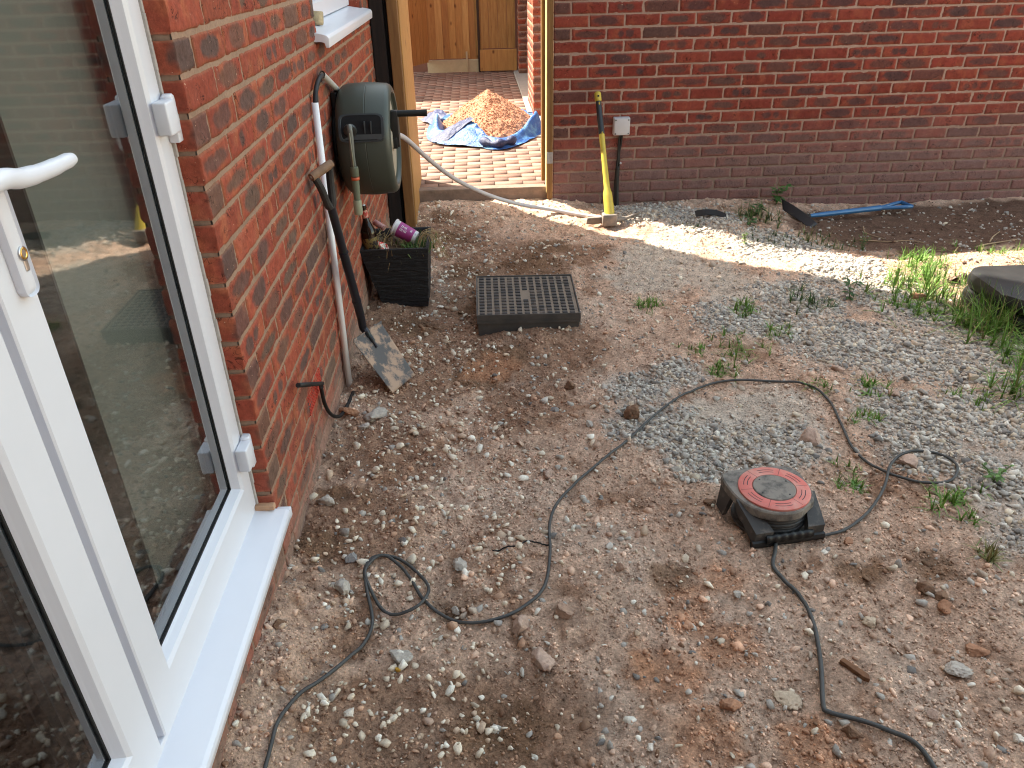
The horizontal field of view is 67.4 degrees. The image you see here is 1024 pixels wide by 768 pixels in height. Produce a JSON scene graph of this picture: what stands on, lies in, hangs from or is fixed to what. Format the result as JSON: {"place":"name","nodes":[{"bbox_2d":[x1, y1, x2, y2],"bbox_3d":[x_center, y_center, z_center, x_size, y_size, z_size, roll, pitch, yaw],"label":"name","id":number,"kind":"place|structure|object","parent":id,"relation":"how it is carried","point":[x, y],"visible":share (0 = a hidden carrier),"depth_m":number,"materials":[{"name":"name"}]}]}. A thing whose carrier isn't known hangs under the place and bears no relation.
{"place":"outdoors","nodes":[
{"label":"outdoors","id":0,"kind":"place"},
{"bbox_2d":[413,69,544,186],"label":"path","id":1,"kind":"structure","parent":0,"point":[431,95],"depth_m":6.38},
{"bbox_2d":[408,0,482,72],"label":"board fence","id":2,"kind":"object","parent":1,"relation":"on","point":[451,27],"visible":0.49,"depth_m":10.15,"materials":[{"name":"brown wood"}]},
{"bbox_2d":[420,109,540,148],"bbox_3d":[-0.286,-2.471,7.091,1.175,0.190,1.914,-2,30,-2],"label":"tarpaulin","id":3,"kind":"object","parent":1,"relation":"on","point":[467,132],"visible":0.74,"depth_m":6.53,"materials":[{"name":"plastic"}]},
{"bbox_2d":[432,89,536,145],"bbox_3d":[-0.213,-2.506,7.015,1.040,0.355,1.320,-2,30,-2],"label":"heap","id":4,"kind":"object","parent":3,"relation":"on","point":[492,114],"visible":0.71,"depth_m":6.80,"materials":[{"name":"gravel"}]},
{"bbox_2d":[220,196,1023,767],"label":"ground","id":5,"kind":"structure","parent":0,"point":[394,696],"depth_m":2.30,"materials":[{"name":"soil"}]},
{"bbox_2d":[0,0,390,767],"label":"brick house","id":6,"kind":"structure","parent":5,"relation":"on","point":[170,338],"depth_m":1.61,"materials":[{"name":"brick"}]},
{"bbox_2d":[0,0,255,767],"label":"patio door","id":7,"kind":"structure","parent":6,"relation":"in","point":[88,679],"depth_m":1.24,"materials":[{"name":"white plastic"}]},
{"bbox_2d":[313,11,323,24],"bbox_3d":[-0.775,-1.462,3.068,0.046,0.055,0.046,-2,30,-2],"label":"cork","id":8,"kind":"object","parent":6,"relation":"on","point":[318,18],"visible":0.78,"depth_m":3.05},
{"bbox_2d":[296,73,354,418],"bbox_3d":[-0.664,-0.363,2.666,0.045,1.198,1.119,-2,30,-2],"label":"conduit","id":9,"kind":"object","parent":6,"relation":"attached to","point":[330,232],"visible":0.86,"depth_m":2.91,"materials":[{"name":"white plastic"}]},
{"bbox_2d":[319,71,338,91],"bbox_3d":[-0.713,-1.179,2.996,0.025,0.117,0.293,-3,30,-2],"label":"overflow pipe","id":10,"kind":"object","parent":6,"relation":"attached to","point":[328,80],"visible":0.91,"depth_m":2.97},
{"bbox_2d":[312,0,348,16],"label":"window","id":11,"kind":"structure","parent":6,"relation":"in","point":[327,7],"depth_m":3.47,"materials":[{"name":"white plastic"}]},
{"bbox_2d":[330,82,426,214],"bbox_3d":[-0.542,-1.019,3.237,0.382,0.470,0.515,-2,30,-2],"label":"hose reel","id":12,"kind":"object","parent":6,"relation":"attached to","point":[366,137],"visible":0.99,"depth_m":3.08,"materials":[{"name":"green plastic"}]},
{"bbox_2d":[272,619,286,628],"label":"stone","id":13,"kind":"object","parent":5,"relation":"on","point":[277,623],"visible":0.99,"depth_m":1.96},
{"bbox_2d":[316,494,334,505],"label":"stone","id":14,"kind":"object","parent":5,"relation":"on","point":[327,500],"visible":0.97,"depth_m":2.46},
{"bbox_2d":[334,578,350,594],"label":"stone","id":15,"kind":"object","parent":5,"relation":"on","point":[342,586],"visible":1,"depth_m":2.13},
{"bbox_2d":[343,707,353,716],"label":"stone","id":16,"kind":"object","parent":5,"relation":"on","point":[349,712],"visible":1,"depth_m":1.81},
{"bbox_2d":[338,407,359,416],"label":"stone","id":17,"kind":"object","parent":5,"relation":"on","point":[351,411],"visible":0.98,"depth_m":2.95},
{"bbox_2d":[344,552,357,562],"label":"stone","id":18,"kind":"object","parent":5,"relation":"on","point":[350,558],"visible":1,"depth_m":2.25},
{"bbox_2d":[308,159,414,392],"bbox_3d":[-0.576,-0.401,2.958,0.205,0.947,0.346,13,33,24],"label":"spade","id":19,"kind":"object","parent":5,"relation":"on","point":[376,346],"visible":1,"depth_m":3.13,"materials":[{"name":"black metal"}]},
{"bbox_2d":[363,406,388,421],"bbox_3d":[-0.523,0.127,2.961,0.095,0.054,0.078,-2,30,-2],"label":"stone","id":20,"kind":"object","parent":5,"relation":"on","point":[377,412],"visible":0.97,"depth_m":2.95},
{"bbox_2d":[380,609,392,620],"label":"stone","id":21,"kind":"object","parent":5,"relation":"on","point":[388,617],"visible":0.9,"depth_m":2.10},
{"bbox_2d":[368,0,405,225],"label":"dark post","id":22,"kind":"object","parent":5,"relation":"on","point":[381,43],"visible":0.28,"depth_m":4.48,"materials":[{"name":"plastic"}]},
{"bbox_2d":[386,0,421,226],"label":"open gate","id":23,"kind":"structure","parent":22,"relation":"attached to","point":[400,46],"depth_m":4.75,"materials":[{"name":"brown wood"}]},
{"bbox_2d":[360,227,430,306],"bbox_3d":[-0.579,-0.591,3.944,0.335,0.329,0.335,-2,30,-2],"label":"planter","id":24,"kind":"object","parent":5,"relation":"on","point":[405,279],"visible":0.84,"depth_m":3.82,"materials":[{"name":"stone"}]},
{"bbox_2d":[361,204,379,249],"bbox_3d":[-0.699,-0.752,3.766,0.084,0.258,0.078,-2,30,-2],"label":"bottle","id":25,"kind":"object","parent":24,"relation":"in","point":[368,233],"visible":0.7,"depth_m":3.75,"materials":[{"name":"brown glass"}]},
{"bbox_2d":[373,219,385,230],"bbox_3d":[-0.678,-0.812,3.928,0.072,0.053,0.032,13,33,24],"label":"paper tube","id":26,"kind":"object","parent":24,"relation":"in","point":[378,224],"visible":0.95,"depth_m":3.92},
{"bbox_2d":[390,219,418,243],"bbox_3d":[-0.536,-0.761,3.834,0.145,0.122,0.088,5,30,12],"label":"plastic cup","id":27,"kind":"object","parent":24,"relation":"on","point":[402,230],"visible":0.95,"depth_m":3.80,"materials":[{"name":"plastic"}]},
{"bbox_2d":[377,216,445,269],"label":"dead weeds","id":28,"kind":"object","parent":24,"relation":"on","point":[387,240],"visible":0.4,"depth_m":3.87,"materials":[{"name":"brown plant"}]},
{"bbox_2d":[375,227,451,261],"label":"straw stalks","id":29,"kind":"object","parent":24,"relation":"in","point":[426,233],"visible":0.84,"depth_m":3.79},
{"bbox_2d":[395,235,445,257],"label":"green weeds","id":30,"kind":"object","parent":24,"relation":"in","point":[408,245],"visible":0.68,"depth_m":3.81,"materials":[{"name":"green plant"}]},
{"bbox_2d":[389,649,412,663],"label":"stone","id":31,"kind":"object","parent":5,"relation":"on","point":[399,657],"visible":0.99,"depth_m":1.97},
{"bbox_2d":[452,557,466,571],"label":"stone","id":32,"kind":"object","parent":5,"relation":"on","point":[459,564],"visible":0.94,"depth_m":2.25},
{"bbox_2d":[413,0,517,71],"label":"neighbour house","id":33,"kind":"structure","parent":5,"relation":"on","point":[421,68],"depth_m":10.98,"materials":[{"name":"wood"}]},
{"bbox_2d":[419,183,546,202],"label":"kerb","id":34,"kind":"structure","parent":5,"relation":"on","point":[512,191],"depth_m":5.34,"materials":[{"name":"concrete"}]},
{"bbox_2d":[400,133,598,216],"bbox_3d":[-0.146,-1.215,4.487,0.487,0.838,1.692,24,38,37],"label":"water pipe","id":35,"kind":"object","parent":5,"relation":"on","point":[414,146],"visible":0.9,"depth_m":4.80,"materials":[{"name":"plastic"}]},
{"bbox_2d":[512,614,528,637],"bbox_3d":[0.023,0.645,2.063,0.060,0.056,0.053,-21,35,-31],"label":"stone","id":36,"kind":"object","parent":5,"relation":"on","point":[520,623],"visible":1,"depth_m":2.05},
{"bbox_2d":[492,540,548,551],"bbox_3d":[0.029,0.487,2.327,0.181,0.017,0.031,-3,30,-3],"label":"wire scrap","id":37,"kind":"object","parent":5,"relation":"on","point":[522,543],"visible":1,"depth_m":2.32,"materials":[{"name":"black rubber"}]},
{"bbox_2d":[514,71,540,136],"bbox_3d":[0.211,-3.126,8.539,0.310,0.150,4.100,-2,30,-2],"label":"concrete strip","id":38,"kind":"object","parent":5,"relation":"on","point":[521,80],"visible":0.19,"depth_m":9.08,"materials":[{"name":"concrete"}]},
{"bbox_2d":[476,274,580,335],"bbox_3d":[0.075,-0.397,3.880,0.505,0.133,0.519,-2,30,-2],"label":"black plastic grid crate","id":39,"kind":"object","parent":5,"relation":"on","point":[508,303],"visible":1,"depth_m":3.75,"materials":[{"name":"black plastic"}]},
{"bbox_2d":[517,0,540,114],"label":"garage","id":40,"kind":"structure","parent":5,"relation":"on","point":[529,33],"depth_m":7.54,"materials":[{"name":"brick"}]},
{"bbox_2d":[476,0,516,71],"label":"timber gate","id":41,"kind":"structure","parent":40,"relation":"attached to","point":[500,33],"depth_m":10.15,"materials":[{"name":"brown wood"}]},
{"bbox_2d":[531,647,556,671],"bbox_3d":[0.079,0.710,1.976,0.051,0.054,0.080,-23,36,-33],"label":"stone","id":42,"kind":"object","parent":5,"relation":"on","point":[541,658],"visible":1,"depth_m":1.96,"materials":[{"name":"stone"}]},
{"bbox_2d":[543,469,552,478],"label":"stone","id":43,"kind":"object","parent":5,"relation":"on","point":[547,474],"visible":1,"depth_m":2.61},
{"bbox_2d":[553,600,574,619],"bbox_3d":[0.145,0.626,2.104,0.058,0.047,0.046,14,33,26],"label":"stone","id":44,"kind":"object","parent":5,"relation":"on","point":[562,610],"visible":0.98,"depth_m":2.09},
{"bbox_2d":[564,380,574,389],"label":"stone","id":45,"kind":"object","parent":5,"relation":"on","point":[569,385],"visible":1,"depth_m":3.17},
{"bbox_2d":[263,379,958,767],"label":"extension cable","id":46,"kind":"object","parent":5,"relation":"on","point":[355,651],"visible":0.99,"depth_m":2.24,"materials":[{"name":"rubber"}]},
{"bbox_2d":[586,91,641,226],"bbox_3d":[0.571,-1.437,4.926,0.343,0.759,0.458,-22,35,-32],"label":"pickaxe","id":47,"kind":"object","parent":5,"relation":"on","point":[608,217],"visible":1,"depth_m":4.94,"materials":[{"name":"yellow plastic"}]},
{"bbox_2d":[615,562,625,571],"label":"stone","id":48,"kind":"object","parent":5,"relation":"on","point":[620,566],"visible":1,"depth_m":2.22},
{"bbox_2d":[221,199,1023,767],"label":"soil clods","id":49,"kind":"object","parent":5,"relation":"on","point":[737,645],"visible":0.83,"depth_m":2.21,"materials":[{"name":"soil"}]},
{"bbox_2d":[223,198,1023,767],"bbox_3d":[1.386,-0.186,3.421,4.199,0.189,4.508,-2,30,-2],"label":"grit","id":50,"kind":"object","parent":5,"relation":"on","point":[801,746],"visible":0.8,"depth_m":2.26,"materials":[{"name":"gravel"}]},
{"bbox_2d":[227,200,1023,767],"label":"white pebbles","id":51,"kind":"object","parent":5,"relation":"on","point":[481,728],"visible":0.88,"depth_m":2.36,"materials":[{"name":"stone"}]},
{"bbox_2d":[232,198,1023,767],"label":"grey gravel","id":52,"kind":"structure","parent":5,"relation":"on","point":[934,362],"depth_m":3.06,"materials":[{"name":"gravel"}]},
{"bbox_2d":[695,209,726,218],"bbox_3d":[1.268,-1.087,4.892,0.210,0.042,0.063,8,31,17],"label":"black rubber scrap","id":53,"kind":"object","parent":52,"relation":"on","point":[702,212],"visible":1,"depth_m":4.89,"materials":[{"name":"black rubber"}]},
{"bbox_2d":[624,404,639,419],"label":"stone","id":54,"kind":"object","parent":5,"relation":"on","point":[632,411],"visible":1,"depth_m":2.91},
{"bbox_2d":[632,294,669,315],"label":"grass tuft","id":55,"kind":"object","parent":5,"relation":"on","point":[648,299],"visible":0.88,"depth_m":3.85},
{"bbox_2d":[661,642,671,650],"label":"stone","id":56,"kind":"object","parent":5,"relation":"on","point":[665,646],"visible":1,"depth_m":2.00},
{"bbox_2d":[670,340,705,356],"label":"grass tuft","id":57,"kind":"object","parent":5,"relation":"on","point":[700,346],"visible":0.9,"depth_m":3.43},
{"bbox_2d":[703,498,715,505],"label":"stone","id":58,"kind":"object","parent":5,"relation":"on","point":[708,501],"visible":1,"depth_m":2.49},
{"bbox_2d":[704,357,740,382],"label":"grass tuft","id":59,"kind":"object","parent":5,"relation":"on","point":[720,365],"visible":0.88,"depth_m":3.25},
{"bbox_2d":[719,697,743,711],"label":"stone","id":60,"kind":"object","parent":5,"relation":"on","point":[731,704],"visible":1,"depth_m":1.82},
{"bbox_2d":[707,325,775,363],"bbox_3d":[1.021,-0.140,3.421,0.341,0.169,0.373,-25,37,-36],"label":"grass tuft","id":61,"kind":"object","parent":5,"relation":"on","point":[738,346],"visible":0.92,"depth_m":3.41,"materials":[{"name":"plant"}]},
{"bbox_2d":[726,294,760,317],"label":"grass tuft","id":62,"kind":"object","parent":5,"relation":"on","point":[746,305],"visible":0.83,"depth_m":3.76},
{"bbox_2d":[724,200,787,228],"bbox_3d":[1.580,-1.059,5.024,0.487,0.283,0.433,11,32,21],"label":"grass tuft","id":63,"kind":"object","parent":5,"relation":"on","point":[752,214],"visible":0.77,"depth_m":4.98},
{"bbox_2d":[744,201,767,215],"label":"leafy weed","id":64,"kind":"object","parent":5,"relation":"on","point":[760,206],"visible":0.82,"depth_m":5.05,"materials":[{"name":"green plant"}]},
{"bbox_2d":[716,466,824,547],"bbox_3d":[0.804,0.379,2.392,0.257,0.136,0.256,-6,30,-8],"label":"cable reel","id":65,"kind":"object","parent":5,"relation":"on","point":[772,505],"visible":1,"depth_m":2.33,"materials":[{"name":"black plastic"}]},
{"bbox_2d":[746,220,798,247],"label":"grass tuft","id":66,"kind":"object","parent":5,"relation":"on","point":[768,240],"visible":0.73,"depth_m":4.65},
{"bbox_2d":[760,319,793,339],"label":"grass tuft","id":67,"kind":"object","parent":5,"relation":"on","point":[770,327],"visible":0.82,"depth_m":3.52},
{"bbox_2d":[770,184,791,203],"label":"leafy weed","id":68,"kind":"object","parent":5,"relation":"on","point":[777,197],"visible":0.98,"depth_m":5.25,"materials":[{"name":"green plant"}]},
{"bbox_2d":[772,690,802,709],"bbox_3d":[0.663,0.760,1.841,0.068,0.022,0.053,-2,30,-2],"label":"stone","id":69,"kind":"object","parent":5,"relation":"on","point":[792,700],"visible":1,"depth_m":1.84,"materials":[{"name":"stone"}]},
{"bbox_2d":[552,0,1023,205],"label":"garden wall","id":70,"kind":"structure","parent":5,"relation":"on","point":[854,101],"depth_m":5.09,"materials":[{"name":"brick"}]},
{"bbox_2d":[541,0,552,199],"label":"gate post","id":71,"kind":"object","parent":70,"relation":"attached to","point":[546,86],"visible":0.9,"depth_m":5.04,"materials":[{"name":"brown wood"}]},
{"bbox_2d":[612,116,629,205],"bbox_3d":[0.731,-1.492,5.216,0.109,0.615,0.064,-2,30,-2],"label":"junction box","id":72,"kind":"object","parent":70,"relation":"attached to","point":[621,126],"visible":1,"depth_m":5.12,"materials":[{"name":"grey plastic"}]},
{"bbox_2d":[770,278,843,314],"bbox_3d":[1.460,-0.399,3.837,0.383,0.206,0.387,-2,30,-2],"label":"grass tuft","id":73,"kind":"object","parent":5,"relation":"on","point":[810,299],"visible":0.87,"depth_m":3.80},
{"bbox_2d":[798,426,823,446],"bbox_3d":[1.094,0.199,2.791,0.071,0.071,0.093,-25,37,-35],"label":"stone","id":74,"kind":"object","parent":5,"relation":"on","point":[811,435],"visible":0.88,"depth_m":2.78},
{"bbox_2d":[774,225,863,250],"bbox_3d":[1.885,-0.839,4.645,0.694,0.215,0.500,-2,30,-2],"label":"grass tuft","id":75,"kind":"object","parent":5,"relation":"on","point":[809,238],"visible":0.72,"depth_m":4.65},
{"bbox_2d":[797,376,852,396],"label":"grass tuft","id":76,"kind":"object","parent":5,"relation":"on","point":[824,383],"visible":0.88,"depth_m":3.09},
{"bbox_2d":[831,365,843,372],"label":"stone","id":77,"kind":"object","parent":5,"relation":"on","point":[835,368],"visible":0.93,"depth_m":3.21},
{"bbox_2d":[829,453,861,475],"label":"grass tuft","id":78,"kind":"object","parent":5,"relation":"on","point":[849,464],"visible":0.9,"depth_m":2.65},
{"bbox_2d":[781,199,913,227],"bbox_3d":[2.279,-1.149,5.104,0.897,0.082,0.413,-2,30,-2],"label":"blue shovel","id":79,"kind":"object","parent":5,"relation":"on","point":[798,214],"visible":1,"depth_m":5.14,"materials":[{"name":"plastic"}]},
{"bbox_2d":[840,723,863,738],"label":"stone","id":80,"kind":"object","parent":5,"relation":"on","point":[850,731],"visible":1,"depth_m":1.75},
{"bbox_2d":[833,471,871,493],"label":"grass tuft","id":81,"kind":"object","parent":5,"relation":"on","point":[854,483],"visible":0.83,"depth_m":2.55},
{"bbox_2d":[841,276,864,300],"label":"leafy weed","id":82,"kind":"object","parent":5,"relation":"on","point":[849,288],"visible":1,"depth_m":3.83,"materials":[{"name":"green plant"}]},
{"bbox_2d":[771,543,937,767],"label":"extension cable","id":83,"kind":"object","parent":5,"relation":"on","point":[923,751],"visible":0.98,"depth_m":1.83,"materials":[{"name":"rubber"}]},
{"bbox_2d":[839,658,869,682],"bbox_3d":[0.845,0.705,1.891,0.018,0.014,0.078,-23,36,-33],"label":"wood splinter","id":84,"kind":"object","parent":5,"relation":"on","point":[855,670],"visible":1,"depth_m":1.89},
{"bbox_2d":[858,232,870,250],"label":"leafy weed","id":85,"kind":"object","parent":5,"relation":"on","point":[862,248],"visible":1,"depth_m":4.58,"materials":[{"name":"green plant"}]},
{"bbox_2d":[847,404,889,426],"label":"grass tuft","id":86,"kind":"object","parent":5,"relation":"on","point":[879,418],"visible":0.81,"depth_m":2.89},
{"bbox_2d":[862,616,875,628],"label":"stone","id":87,"kind":"object","parent":5,"relation":"on","point":[868,621],"visible":1,"depth_m":2.04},
{"bbox_2d":[850,371,894,399],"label":"grass tuft","id":88,"kind":"object","parent":5,"relation":"on","point":[867,384],"visible":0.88,"depth_m":3.10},
{"bbox_2d":[888,389,899,397],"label":"stone","id":89,"kind":"object","parent":5,"relation":"on","point":[895,393],"visible":0.99,"depth_m":3.02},
{"bbox_2d":[895,453,918,468],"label":"stone","id":90,"kind":"object","parent":5,"relation":"on","point":[911,460],"visible":0.98,"depth_m":2.64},
{"bbox_2d":[793,201,1021,290],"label":"dark crumbs","id":91,"kind":"object","parent":5,"relation":"on","point":[928,233],"visible":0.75,"depth_m":4.89,"materials":[{"name":"soil"}]},
{"bbox_2d":[851,255,972,320],"bbox_3d":[2.087,-0.427,3.901,0.790,0.371,0.798,-9,31,-14],"label":"grass tuft","id":92,"kind":"object","parent":5,"relation":"on","point":[928,270],"visible":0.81,"depth_m":3.92,"materials":[{"name":"plant"}]},
{"bbox_2d":[863,281,967,327],"bbox_3d":[2.017,-0.325,3.725,0.688,0.257,0.573,-11,31,-17],"label":"grass tuft","id":93,"kind":"object","parent":5,"relation":"on","point":[930,310],"visible":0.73,"depth_m":3.72,"materials":[{"name":"plant"}]},
{"bbox_2d":[912,292,925,300],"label":"stone","id":94,"kind":"object","parent":5,"relation":"on","point":[918,295],"visible":0.67,"depth_m":3.83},
{"bbox_2d":[885,243,962,275],"bbox_3d":[2.297,-0.643,4.234,0.476,0.242,0.604,16,34,27],"label":"grass tuft","id":95,"kind":"object","parent":5,"relation":"on","point":[922,255],"visible":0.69,"depth_m":4.23,"materials":[{"name":"plant"}]},
{"bbox_2d":[916,581,935,594],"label":"stone","id":96,"kind":"object","parent":5,"relation":"on","point":[923,587],"visible":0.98,"depth_m":2.12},
{"bbox_2d":[926,708,940,721],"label":"stone","id":97,"kind":"object","parent":5,"relation":"on","point":[933,714],"visible":1,"depth_m":1.77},
{"bbox_2d":[934,590,948,600],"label":"stone","id":98,"kind":"object","parent":5,"relation":"on","point":[940,595],"visible":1,"depth_m":2.10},
{"bbox_2d":[937,599,951,613],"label":"stone","id":99,"kind":"object","parent":5,"relation":"on","point":[944,606],"visible":1,"depth_m":2.07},
{"bbox_2d":[918,480,991,530],"bbox_3d":[1.408,0.405,2.461,0.286,0.181,0.358,10,31,19],"label":"grass tuft","id":100,"kind":"object","parent":5,"relation":"on","point":[952,499],"visible":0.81,"depth_m":2.44,"materials":[{"name":"plant"}]},
{"bbox_2d":[944,660,973,678],"bbox_3d":[1.103,0.707,1.898,0.069,0.023,0.056,-2,30,-2],"label":"stone","id":101,"kind":"object","parent":5,"relation":"on","point":[958,669],"visible":1,"depth_m":1.89,"materials":[{"name":"stone"}]},
{"bbox_2d":[933,383,997,410],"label":"grass tuft","id":102,"kind":"object","parent":5,"relation":"on","point":[961,388],"visible":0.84,"depth_m":3.01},
{"bbox_2d":[916,273,1023,356],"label":"grass tuft","id":103,"kind":"object","parent":5,"relation":"on","point":[983,317],"visible":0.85,"depth_m":3.48,"materials":[{"name":"plant"}]},
{"bbox_2d":[969,373,978,380],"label":"stone","id":104,"kind":"object","parent":5,"relation":"on","point":[972,377],"visible":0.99,"depth_m":3.13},
{"bbox_2d":[965,642,990,657],"bbox_3d":[1.183,0.679,1.961,0.059,0.026,0.050,-2,30,-2],"label":"stone","id":105,"kind":"object","parent":5,"relation":"on","point":[974,650],"visible":1,"depth_m":1.95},
{"bbox_2d":[933,238,1023,263],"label":"grass tuft","id":106,"kind":"object","parent":5,"relation":"on","point":[991,250],"visible":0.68,"depth_m":4.39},
{"bbox_2d":[962,535,1011,571],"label":"grass tuft","id":107,"kind":"object","parent":5,"relation":"on","point":[992,553],"visible":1,"depth_m":2.22,"materials":[{"name":"plant"}]},
{"bbox_2d":[962,265,1023,334],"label":"tool case","id":108,"kind":"object","parent":5,"relation":"on","point":[1009,278],"visible":0.65,"depth_m":3.59,"materials":[{"name":"plastic"}]},
{"bbox_2d":[966,357,1023,417],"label":"grass tuft","id":109,"kind":"object","parent":5,"relation":"on","point":[1014,387],"visible":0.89,"depth_m":3.02,"materials":[{"name":"plant"}]},
{"bbox_2d":[982,462,1013,482],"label":"leafy weed","id":110,"kind":"object","parent":5,"relation":"on","point":[998,476],"visible":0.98,"depth_m":2.53,"materials":[{"name":"green plant"}]},
{"bbox_2d":[983,314,1023,374],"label":"grass tuft","id":111,"kind":"object","parent":5,"relation":"on","point":[1006,347],"visible":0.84,"depth_m":3.28,"materials":[{"name":"plant"}]},
{"bbox_2d":[1013,733,1023,742],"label":"stone","id":112,"kind":"object","parent":5,"relation":"on","point":[1018,738],"visible":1,"depth_m":1.73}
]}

